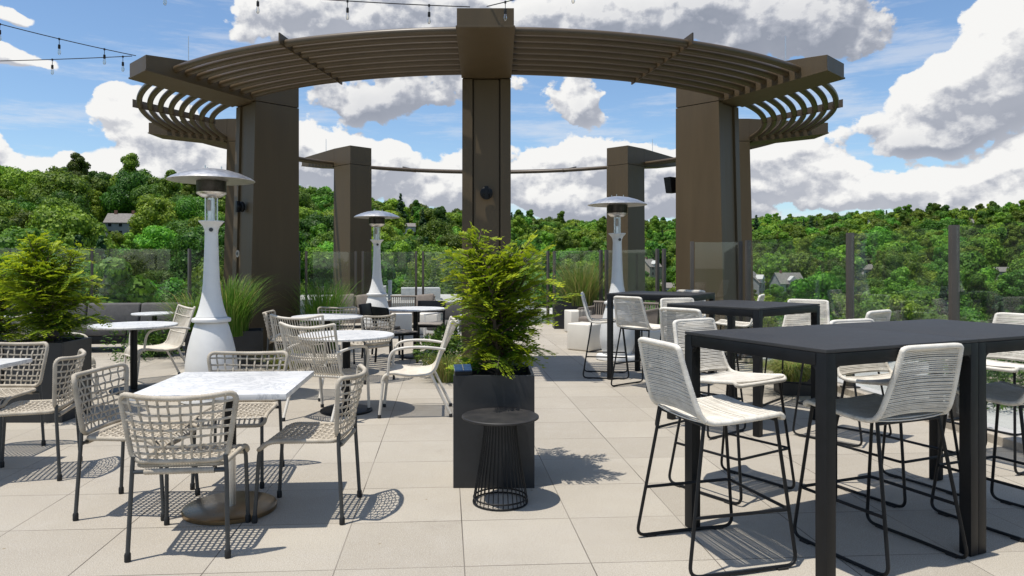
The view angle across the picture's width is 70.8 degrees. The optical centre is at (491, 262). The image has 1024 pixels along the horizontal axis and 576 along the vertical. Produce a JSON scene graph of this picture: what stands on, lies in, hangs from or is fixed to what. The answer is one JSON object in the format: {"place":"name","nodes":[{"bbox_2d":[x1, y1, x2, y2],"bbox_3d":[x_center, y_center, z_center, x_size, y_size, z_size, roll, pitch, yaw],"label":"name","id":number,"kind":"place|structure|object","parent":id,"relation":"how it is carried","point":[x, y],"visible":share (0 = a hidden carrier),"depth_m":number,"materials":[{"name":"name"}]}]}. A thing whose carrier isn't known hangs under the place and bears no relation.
{"place":"outdoors","nodes":[
{"label":"outdoors","id":0,"kind":"place"},
{"bbox_2d":[180,274,281,336],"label":"ornamental grass","id":1,"kind":"object","parent":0,"point":[239,312],"depth_m":9.83,"materials":[{"name":"green plant"}]},
{"bbox_2d":[413,351,473,382],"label":"ornamental grass","id":2,"kind":"object","parent":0,"point":[445,375],"depth_m":8.64,"materials":[{"name":"green plant"}]},
{"bbox_2d":[100,224,872,294],"bbox_3d":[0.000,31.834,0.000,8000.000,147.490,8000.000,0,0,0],"label":"valley ground","id":3,"kind":"structure","parent":0,"point":[867,259],"depth_m":432.05,"materials":[{"name":"green plant"}]},
{"bbox_2d":[0,226,71,259],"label":"broadleaf tree","id":4,"kind":"object","parent":3,"relation":"on","point":[9,242],"visible":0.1,"depth_m":122.80,"materials":[{"name":"green plant"}]},
{"bbox_2d":[23,205,122,257],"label":"broadleaf tree","id":5,"kind":"object","parent":3,"relation":"on","point":[68,223],"visible":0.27,"depth_m":141.73,"materials":[{"name":"green plant"}]},
{"bbox_2d":[103,210,135,240],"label":"stone house","id":6,"kind":"structure","parent":3,"relation":"on","point":[116,221],"depth_m":238.32,"materials":[{"name":"grey"}]},
{"bbox_2d":[83,256,158,303],"bbox_3d":[-13.766,7.099,25.957,4.079,14.681,5.080,0,0,0],"label":"pointed tree","id":7,"kind":"object","parent":3,"relation":"on","point":[120,282],"visible":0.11,"depth_m":25.56,"materials":[{"name":"green plant"}]},
{"bbox_2d":[118,248,167,275],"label":"broadleaf tree","id":8,"kind":"object","parent":3,"relation":"on","point":[143,261],"visible":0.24,"depth_m":141.25,"materials":[{"name":"green plant"}]},
{"bbox_2d":[133,225,178,251],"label":"broadleaf tree","id":9,"kind":"object","parent":3,"relation":"on","point":[154,237],"visible":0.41,"depth_m":171.91,"materials":[{"name":"green plant"}]},
{"bbox_2d":[147,277,186,301],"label":"broadleaf tree","id":10,"kind":"object","parent":3,"relation":"on","point":[170,287],"visible":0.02,"depth_m":98.95,"materials":[{"name":"green plant"}]},
{"bbox_2d":[160,277,222,306],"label":"broadleaf tree","id":11,"kind":"object","parent":3,"relation":"on","point":[194,284],"depth_m":87.47,"materials":[{"name":"green plant"}]},
{"bbox_2d":[164,225,224,282],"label":"broadleaf tree","id":12,"kind":"object","parent":3,"relation":"on","point":[181,246],"visible":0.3,"depth_m":142.95,"materials":[{"name":"green plant"}]},
{"bbox_2d":[300,246,332,282],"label":"broadleaf tree","id":13,"kind":"object","parent":3,"relation":"on","point":[317,251],"visible":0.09,"depth_m":162.96,"materials":[{"name":"green plant"}]},
{"bbox_2d":[304,256,332,294],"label":"tall tree","id":14,"kind":"object","parent":3,"relation":"on","point":[319,269],"visible":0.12,"depth_m":106.51,"materials":[{"name":"green plant"}]},
{"bbox_2d":[372,261,398,293],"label":"tall tree","id":15,"kind":"object","parent":3,"relation":"on","point":[388,273],"visible":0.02,"depth_m":97.38,"materials":[{"name":"green plant"}]},
{"bbox_2d":[384,240,410,278],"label":"tall tree","id":16,"kind":"object","parent":3,"relation":"on","point":[397,254],"visible":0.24,"depth_m":178.58,"materials":[{"name":"green plant"}]},
{"bbox_2d":[387,287,461,319],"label":"flat roofed building","id":17,"kind":"structure","parent":3,"relation":"on","point":[435,291],"depth_m":64.32,"materials":[{"name":"concrete"}]},
{"bbox_2d":[397,276,459,293],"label":"broadleaf tree","id":18,"kind":"object","parent":3,"relation":"on","point":[428,282],"visible":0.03,"depth_m":137.67,"materials":[{"name":"green plant"}]},
{"bbox_2d":[406,261,461,293],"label":"broadleaf tree","id":19,"kind":"object","parent":3,"relation":"on","point":[432,272],"visible":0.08,"depth_m":153.88,"materials":[{"name":"green plant"}]},
{"bbox_2d":[530,271,564,307],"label":"broadleaf tree","id":20,"kind":"object","parent":3,"relation":"on","point":[543,277],"visible":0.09,"depth_m":167.58,"materials":[{"name":"green plant"}]},
{"bbox_2d":[768,270,802,294],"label":"victorian house","id":21,"kind":"structure","parent":3,"relation":"on","point":[780,278],"depth_m":311.78,"materials":[{"name":"grey"}]},
{"bbox_2d":[783,271,837,324],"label":"tall tree","id":22,"kind":"object","parent":3,"relation":"on","point":[818,285],"visible":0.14,"depth_m":124.73,"materials":[{"name":"green plant"}]},
{"bbox_2d":[830,293,865,319],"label":"broadleaf tree","id":23,"kind":"object","parent":3,"relation":"on","point":[839,309],"visible":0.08,"depth_m":164.41,"materials":[{"name":"green plant"}]},
{"bbox_2d":[884,294,923,320],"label":"tall tree","id":24,"kind":"object","parent":3,"relation":"on","point":[901,308],"visible":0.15,"depth_m":129.07,"materials":[{"name":"green plant"}]},
{"bbox_2d":[861,287,947,318],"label":"broadleaf tree","id":25,"kind":"object","parent":3,"relation":"on","point":[926,301],"visible":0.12,"depth_m":154.88,"materials":[{"name":"green plant"}]},
{"bbox_2d":[960,306,987,322],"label":"broadleaf tree","id":26,"kind":"object","parent":3,"relation":"on","point":[970,314],"visible":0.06,"depth_m":160.21,"materials":[{"name":"green plant"}]},
{"bbox_2d":[0,323,1023,575],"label":"terrace paving","id":27,"kind":"structure","parent":0,"point":[410,511],"depth_m":4.38,"materials":[{"name":"beige tile"}]},
{"bbox_2d":[0,340,18,407],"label":"planter","id":28,"kind":"object","parent":27,"relation":"on","point":[2,377],"visible":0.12,"depth_m":6.76,"materials":[{"name":"metal"}]},
{"bbox_2d":[0,253,39,345],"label":"cedar shrub","id":29,"kind":"object","parent":28,"relation":"in","point":[6,324],"visible":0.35,"depth_m":7.03,"materials":[{"name":"green plant"}]},
{"bbox_2d":[0,341,48,456],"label":"rope side chair","id":30,"kind":"object","parent":27,"relation":"on","point":[7,394],"visible":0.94,"depth_m":5.65,"materials":[{"name":"beige fabric"}]},
{"bbox_2d":[0,348,85,480],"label":"rope side chair","id":31,"kind":"object","parent":27,"relation":"on","point":[54,405],"visible":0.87,"depth_m":4.87,"materials":[{"name":"beige fabric"}]},
{"bbox_2d":[4,337,91,422],"bbox_3d":[-4.130,1.080,6.720,0.520,0.720,0.480,0,0,0],"label":"planter","id":32,"kind":"object","parent":27,"relation":"on","point":[71,347],"visible":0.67,"depth_m":6.48,"materials":[{"name":"metal"}]},
{"bbox_2d":[0,230,114,342],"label":"cedar shrub","id":33,"kind":"object","parent":32,"relation":"in","point":[47,276],"visible":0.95,"depth_m":6.65,"materials":[{"name":"green plant"}]},
{"bbox_2d":[2,248,194,339],"bbox_3d":[-7.539,0.580,14.180,8.284,1.720,1.641,0,0,-37],"label":"glass railing","id":34,"kind":"object","parent":27,"relation":"on","point":[92,268],"visible":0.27,"depth_m":13.53,"materials":[{"name":"brown metal"}]},
{"bbox_2d":[12,302,192,350],"bbox_3d":[-6.350,1.060,11.900,2.600,0.760,0.800,0,0,-7],"label":"outdoor sofa","id":35,"kind":"object","parent":27,"relation":"on","point":[119,312],"visible":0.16,"depth_m":12.10,"materials":[{"name":"grey fabric"}]},
{"bbox_2d":[87,321,177,393],"bbox_3d":[-4.040,1.067,8.120,0.920,0.745,0.920,0,0,0],"label":"round table","id":36,"kind":"object","parent":27,"relation":"on","point":[133,327],"visible":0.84,"depth_m":8.09,"materials":[{"name":"white stone"}]},
{"bbox_2d":[71,362,199,520],"bbox_3d":[-2.109,1.030,4.251,0.587,0.820,0.567,0,0,2],"label":"rope side chair","id":37,"kind":"object","parent":27,"relation":"on","point":[114,432],"visible":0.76,"depth_m":4.22,"materials":[{"name":"beige fabric"}]},
{"bbox_2d":[100,318,183,362],"bbox_3d":[-5.240,1.159,11.036,1.168,0.637,1.615,0,0,0],"label":"green shrub","id":38,"kind":"object","parent":27,"relation":"on","point":[157,338],"visible":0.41,"depth_m":10.82,"materials":[{"name":"green plant"}]},
{"bbox_2d":[122,304,195,380],"bbox_3d":[-4.074,0.987,8.864,0.754,0.906,0.658,0,0,-42],"label":"rope armchair","id":39,"kind":"object","parent":27,"relation":"on","point":[176,337],"visible":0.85,"depth_m":8.90,"materials":[{"name":"beige fabric"}]},
{"bbox_2d":[118,390,250,562],"bbox_3d":[-1.544,1.030,3.701,0.567,0.820,0.587,0,0,-6],"label":"rope side chair","id":40,"kind":"object","parent":27,"relation":"on","point":[211,455],"visible":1,"depth_m":3.49,"materials":[{"name":"beige fabric"}]},
{"bbox_2d":[165,165,254,404],"bbox_3d":[-2.950,0.212,7.570,0.880,2.455,0.880,0,0,14],"label":"patio heater","id":41,"kind":"object","parent":27,"relation":"on","point":[211,331],"visible":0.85,"depth_m":7.45,"materials":[{"name":"white plastic"}]},
{"bbox_2d":[129,371,313,525],"bbox_3d":[-1.527,1.067,4.200,0.820,0.745,0.820,0,0,-4],"label":"square table","id":42,"kind":"object","parent":27,"relation":"on","point":[209,510],"visible":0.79,"depth_m":4.15,"materials":[{"name":"white stone"}]},
{"bbox_2d":[185,328,262,367],"bbox_3d":[-3.720,1.190,10.050,1.000,0.500,0.460,0,0,-17],"label":"planter","id":43,"kind":"object","parent":27,"relation":"on","point":[250,339],"visible":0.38,"depth_m":9.93,"materials":[{"name":"metal"}]},
{"bbox_2d":[136,291,199,331],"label":"ornamental grass","id":44,"kind":"object","parent":43,"relation":"in","point":[191,326],"depth_m":10.05,"materials":[{"name":"green plant"}]},
{"bbox_2d":[190,350,288,489],"bbox_3d":[-1.702,1.030,4.864,0.567,0.820,0.587,0,0,-3],"label":"rope side chair","id":45,"kind":"object","parent":27,"relation":"on","point":[251,408],"visible":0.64,"depth_m":5.03,"materials":[{"name":"beige fabric"}]},
{"bbox_2d":[262,310,311,370],"bbox_3d":[-2.654,1.030,9.296,0.587,0.820,0.567,0,0,-6],"label":"rope side chair","id":46,"kind":"object","parent":27,"relation":"on","point":[266,319],"visible":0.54,"depth_m":9.11,"materials":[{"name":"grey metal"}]},
{"bbox_2d":[269,314,341,401],"bbox_3d":[-2.004,0.987,7.815,0.658,0.906,0.754,0,0,7],"label":"rope armchair","id":47,"kind":"object","parent":27,"relation":"on","point":[289,319],"visible":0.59,"depth_m":7.58,"materials":[{"name":"beige fabric"}]},
{"bbox_2d":[252,364,366,524],"bbox_3d":[-1.031,1.030,4.199,0.587,0.820,0.567,0,0,1],"label":"rope side chair","id":48,"kind":"object","parent":27,"relation":"on","point":[340,437],"visible":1,"depth_m":4.08,"materials":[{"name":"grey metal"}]},
{"bbox_2d":[279,322,370,421],"bbox_3d":[-1.562,0.987,6.746,0.658,0.906,0.754,0,0,19],"label":"rope armchair","id":49,"kind":"object","parent":27,"relation":"on","point":[321,372],"visible":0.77,"depth_m":6.54,"materials":[{"name":"beige fabric"}]},
{"bbox_2d":[292,314,362,366],"bbox_3d":[-2.140,1.067,9.370,0.920,0.745,0.920,0,0,0],"label":"round table","id":50,"kind":"object","parent":27,"relation":"on","point":[328,318],"visible":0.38,"depth_m":9.32,"materials":[{"name":"white stone"}]},
{"bbox_2d":[283,277,374,350],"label":"ornamental grass","id":51,"kind":"object","parent":27,"relation":"on","point":[320,300],"depth_m":11.42,"materials":[{"name":"green plant"}]},
{"bbox_2d":[315,306,357,363],"bbox_3d":[-2.182,1.030,10.014,0.567,0.820,0.587,0,0,-3],"label":"rope side chair","id":52,"kind":"object","parent":27,"relation":"on","point":[343,310],"visible":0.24,"depth_m":10.23,"materials":[{"name":"beige fabric"}]},
{"bbox_2d":[298,330,393,416],"bbox_3d":[-1.413,1.067,6.990,0.920,0.745,0.920,0,0,0],"label":"round table","id":53,"kind":"object","parent":27,"relation":"on","point":[346,337],"visible":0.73,"depth_m":6.95,"materials":[{"name":"white stone"}]},
{"bbox_2d":[340,313,395,384],"bbox_3d":[-1.524,1.030,8.839,0.587,0.820,0.567,0,0,38],"label":"rope side chair","id":54,"kind":"object","parent":27,"relation":"on","point":[373,344],"visible":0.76,"depth_m":8.69,"materials":[{"name":"beige fabric"}]},
{"bbox_2d":[354,209,399,339],"bbox_3d":[-2.190,0.212,13.700,0.880,2.455,0.880,0,0,14],"label":"patio heater","id":55,"kind":"object","parent":27,"relation":"on","point":[376,294],"visible":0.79,"depth_m":13.59,"materials":[{"name":"grey metal"}]},
{"bbox_2d":[359,303,400,357],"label":"black chair","id":56,"kind":"object","parent":27,"relation":"on","point":[365,309],"visible":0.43,"depth_m":11.08,"materials":[{"name":"metal"}]},
{"bbox_2d":[372,306,417,364],"bbox_3d":[-1.392,1.036,10.356,0.519,0.811,0.464,0,0,-37],"label":"black chair","id":57,"kind":"object","parent":27,"relation":"on","point":[382,311],"visible":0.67,"depth_m":10.30,"materials":[{"name":"metal"}]},
{"bbox_2d":[389,306,444,358],"bbox_3d":[-1.170,1.067,11.030,0.920,0.745,0.920,0,0,0],"label":"round table","id":58,"kind":"object","parent":27,"relation":"on","point":[415,310],"visible":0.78,"depth_m":10.95,"materials":[{"name":"white stone"}]},
{"bbox_2d":[378,316,458,418],"bbox_3d":[-0.699,0.987,6.952,0.754,0.906,0.658,0,0,-3],"label":"rope armchair","id":59,"kind":"object","parent":27,"relation":"on","point":[409,371],"visible":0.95,"depth_m":6.75,"materials":[{"name":"beige fabric"}]},
{"bbox_2d":[418,301,445,342],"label":"black chair","id":60,"kind":"object","parent":27,"relation":"on","point":[429,324],"visible":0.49,"depth_m":11.95,"materials":[{"name":"metal"}]},
{"bbox_2d":[411,321,465,373],"bbox_3d":[-0.669,1.109,9.227,0.728,0.714,0.958,0,0,0],"label":"green shrub","id":61,"kind":"object","parent":27,"relation":"on","point":[455,343],"visible":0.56,"depth_m":9.10,"materials":[{"name":"green plant"}]},
{"bbox_2d":[424,302,461,345],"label":"lounge chair","id":62,"kind":"object","parent":27,"relation":"on","point":[449,310],"visible":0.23,"depth_m":12.72,"materials":[{"name":"grey fabric"}]},
{"bbox_2d":[299,249,665,323],"bbox_3d":[-0.269,0.580,16.665,8.785,1.720,2.138,0,0,21],"label":"glass railing","id":63,"kind":"object","parent":27,"relation":"on","point":[554,271],"visible":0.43,"depth_m":17.00,"materials":[{"name":"brown metal"}]},
{"bbox_2d":[128,8,844,363],"bbox_3d":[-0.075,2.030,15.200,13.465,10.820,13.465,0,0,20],"label":"pergola","id":64,"kind":"object","parent":27,"relation":"on","point":[486,54],"visible":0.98,"depth_m":11.16,"materials":[{"name":"brown metal"}]},
{"bbox_2d":[453,364,534,487],"bbox_3d":[0.012,1.080,4.860,0.520,0.720,0.520,0,0,0],"label":"planter","id":65,"kind":"object","parent":27,"relation":"on","point":[481,389],"visible":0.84,"depth_m":4.60,"materials":[{"name":"metal"}]},
{"bbox_2d":[431,222,581,379],"bbox_3d":[0.043,0.258,4.946,0.941,1.104,1.061,0,0,-19],"label":"cedar shrub","id":66,"kind":"object","parent":65,"relation":"in","point":[489,301],"visible":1,"depth_m":4.80,"materials":[{"name":"green plant"}]},
{"bbox_2d":[462,408,538,510],"bbox_3d":[0.050,1.177,4.330,0.464,0.522,0.464,0,0,0],"label":"wire side table","id":67,"kind":"object","parent":27,"relation":"on","point":[502,417],"visible":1,"depth_m":4.26,"materials":[{"name":"black metal"}]},
{"bbox_2d":[552,301,604,328],"bbox_3d":[1.980,1.150,15.900,1.250,0.580,0.500,0,0,0],"label":"planter","id":68,"kind":"object","parent":27,"relation":"on","point":[559,308],"visible":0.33,"depth_m":15.65,"materials":[{"name":"concrete"}]},
{"bbox_2d":[543,261,610,305],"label":"ornamental grass","id":69,"kind":"object","parent":68,"relation":"in","point":[585,284],"depth_m":15.62,"materials":[{"name":"green plant"}]},
{"bbox_2d":[567,322,600,350],"bbox_3d":[1.550,1.217,11.950,0.440,0.434,0.440,0,0,41],"label":"cube stool","id":70,"kind":"object","parent":27,"relation":"on","point":[577,335],"visible":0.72,"depth_m":11.78,"materials":[{"name":"beige plastic"}]},
{"bbox_2d":[581,292,628,379],"bbox_3d":[1.437,0.908,9.182,0.601,1.063,0.560,0,0,9],"label":"bar stool","id":71,"kind":"object","parent":27,"relation":"on","point":[591,320],"visible":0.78,"depth_m":8.99,"materials":[{"name":"black metal"}]},
{"bbox_2d":[588,194,646,361],"bbox_3d":[1.870,0.212,10.750,0.880,2.455,0.880,0,0,14],"label":"patio heater","id":72,"kind":"object","parent":27,"relation":"on","point":[616,206],"visible":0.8,"depth_m":10.63,"materials":[{"name":"grey metal"}]},
{"bbox_2d":[577,301,659,323],"bbox_3d":[2.372,1.036,13.634,1.380,0.567,0.842,0,0,33],"label":"wicker sofa","id":73,"kind":"object","parent":27,"relation":"on","point":[652,315],"visible":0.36,"depth_m":13.65,"materials":[{"name":"grey wicker"}]},
{"bbox_2d":[611,296,677,392],"bbox_3d":[1.750,0.908,8.292,0.601,1.063,0.560,0,0,-39],"label":"bar stool","id":74,"kind":"object","parent":27,"relation":"on","point":[639,325],"visible":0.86,"depth_m":8.19,"materials":[{"name":"white metal"}]},
{"bbox_2d":[607,291,714,379],"bbox_3d":[2.110,0.907,8.960,1.050,1.065,0.920,0,0,34],"label":"bar table","id":75,"kind":"object","parent":27,"relation":"on","point":[659,295],"visible":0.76,"depth_m":8.85,"materials":[{"name":"black metal"}]},
{"bbox_2d":[655,307,745,439],"bbox_3d":[1.790,0.908,6.212,0.601,1.063,0.560,0,0,-40],"label":"bar stool","id":76,"kind":"object","parent":27,"relation":"on","point":[667,334],"visible":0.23,"depth_m":6.15,"materials":[{"name":"white metal"}]},
{"bbox_2d":[690,241,742,359],"bbox_3d":[3.350,0.560,10.760,0.825,1.760,0.170,0,0,7],"label":"glass railing","id":77,"kind":"object","parent":27,"relation":"on","point":[740,271],"visible":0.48,"depth_m":10.69,"materials":[{"name":"brown metal"}]},
{"bbox_2d":[637,337,796,575],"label":"bar stool","id":78,"kind":"object","parent":27,"relation":"on","point":[670,395],"visible":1,"depth_m":3.50,"materials":[{"name":"white metal"}]},
{"bbox_2d":[668,318,794,504],"bbox_3d":[1.523,0.908,4.631,0.560,1.063,0.601,0,0,-34],"label":"bar stool","id":79,"kind":"object","parent":27,"relation":"on","point":[736,379],"visible":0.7,"depth_m":4.69,"materials":[{"name":"white fabric"}]},
{"bbox_2d":[667,300,819,436],"bbox_3d":[2.310,0.907,6.620,1.050,1.065,0.920,0,0,-40],"label":"bar table","id":80,"kind":"object","parent":27,"relation":"on","point":[757,312],"visible":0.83,"depth_m":6.32,"materials":[{"name":"black metal"}]},
{"bbox_2d":[774,374,810,395],"bbox_3d":[3.320,1.320,7.950,0.320,0.240,0.320,0,0,6],"label":"planter","id":81,"kind":"object","parent":27,"relation":"on","point":[791,389],"visible":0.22,"depth_m":7.79,"materials":[{"name":"metal"}]},
{"bbox_2d":[735,358,851,382],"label":"ornamental grass","id":82,"kind":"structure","parent":81,"relation":"in","point":[791,371],"depth_m":7.74,"materials":[{"name":"green plant"}]},
{"bbox_2d":[763,299,829,405],"bbox_3d":[3.078,0.908,7.230,0.560,1.063,0.601,0,0,41],"label":"bar stool","id":83,"kind":"object","parent":27,"relation":"on","point":[791,320],"visible":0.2,"depth_m":7.39,"materials":[{"name":"white fabric"}]},
{"bbox_2d":[685,325,977,575],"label":"bar table","id":84,"kind":"object","parent":27,"relation":"on","point":[825,351],"visible":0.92,"depth_m":3.52,"materials":[{"name":"black metal"}]},
{"bbox_2d":[792,309,891,446],"bbox_3d":[2.908,0.908,5.960,0.560,1.063,0.601,0,0,-38],"label":"bar stool","id":85,"kind":"object","parent":27,"relation":"on","point":[880,313],"visible":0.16,"depth_m":5.85,"materials":[{"name":"black metal"}]},
{"bbox_2d":[793,343,967,575],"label":"bar stool","id":86,"kind":"object","parent":27,"relation":"on","point":[894,404],"visible":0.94,"depth_m":3.44,"materials":[{"name":"white metal"}]},
{"bbox_2d":[829,318,958,507],"bbox_3d":[2.525,0.908,4.562,0.560,1.063,0.601,0,0,-23],"label":"bar stool","id":87,"kind":"object","parent":27,"relation":"on","point":[881,379],"visible":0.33,"depth_m":4.60,"materials":[{"name":"white fabric"}]},
{"bbox_2d":[823,319,1023,554],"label":"bar table","id":88,"kind":"object","parent":27,"relation":"on","point":[994,337],"visible":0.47,"depth_m":3.82,"materials":[{"name":"black metal"}]},
{"bbox_2d":[930,381,1023,541],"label":"bar stool","id":89,"kind":"object","parent":27,"relation":"on","point":[998,393],"visible":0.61,"depth_m":4.14,"materials":[{"name":"black metal"}]},
{"bbox_2d":[943,312,1023,475],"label":"bar stool","id":90,"kind":"object","parent":27,"relation":"on","point":[1003,318],"visible":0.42,"depth_m":5.29,"materials":[{"name":"white fabric"}]},
{"bbox_2d":[946,421,1022,452],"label":"kerb","id":91,"kind":"structure","parent":27,"relation":"on","point":[1005,440],"depth_m":5.65,"materials":[{"name":"concrete"}]},
{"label":"kerb","id":92,"kind":"structure","parent":27,"relation":"on","visible":0},
{"bbox_2d":[741,221,1023,420],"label":"glass railing","id":93,"kind":"object","parent":92,"relation":"on","point":[953,272],"visible":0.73,"depth_m":6.32,"materials":[{"name":"brown metal"}]},
{"bbox_2d":[0,0,1023,221],"label":"sky","id":94,"kind":"structure","parent":0,"point":[931,92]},
{"bbox_2d":[666,351,1023,436],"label":"roof ledge","id":95,"kind":"object","parent":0,"point":[1005,423],"visible":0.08,"depth_m":7.31,"materials":[{"name":"concrete"}]},
{"bbox_2d":[943,352,1023,410],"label":"green shrub","id":96,"kind":"object","parent":95,"relation":"on","point":[1000,377],"visible":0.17,"depth_m":7.55,"materials":[{"name":"green plant"}]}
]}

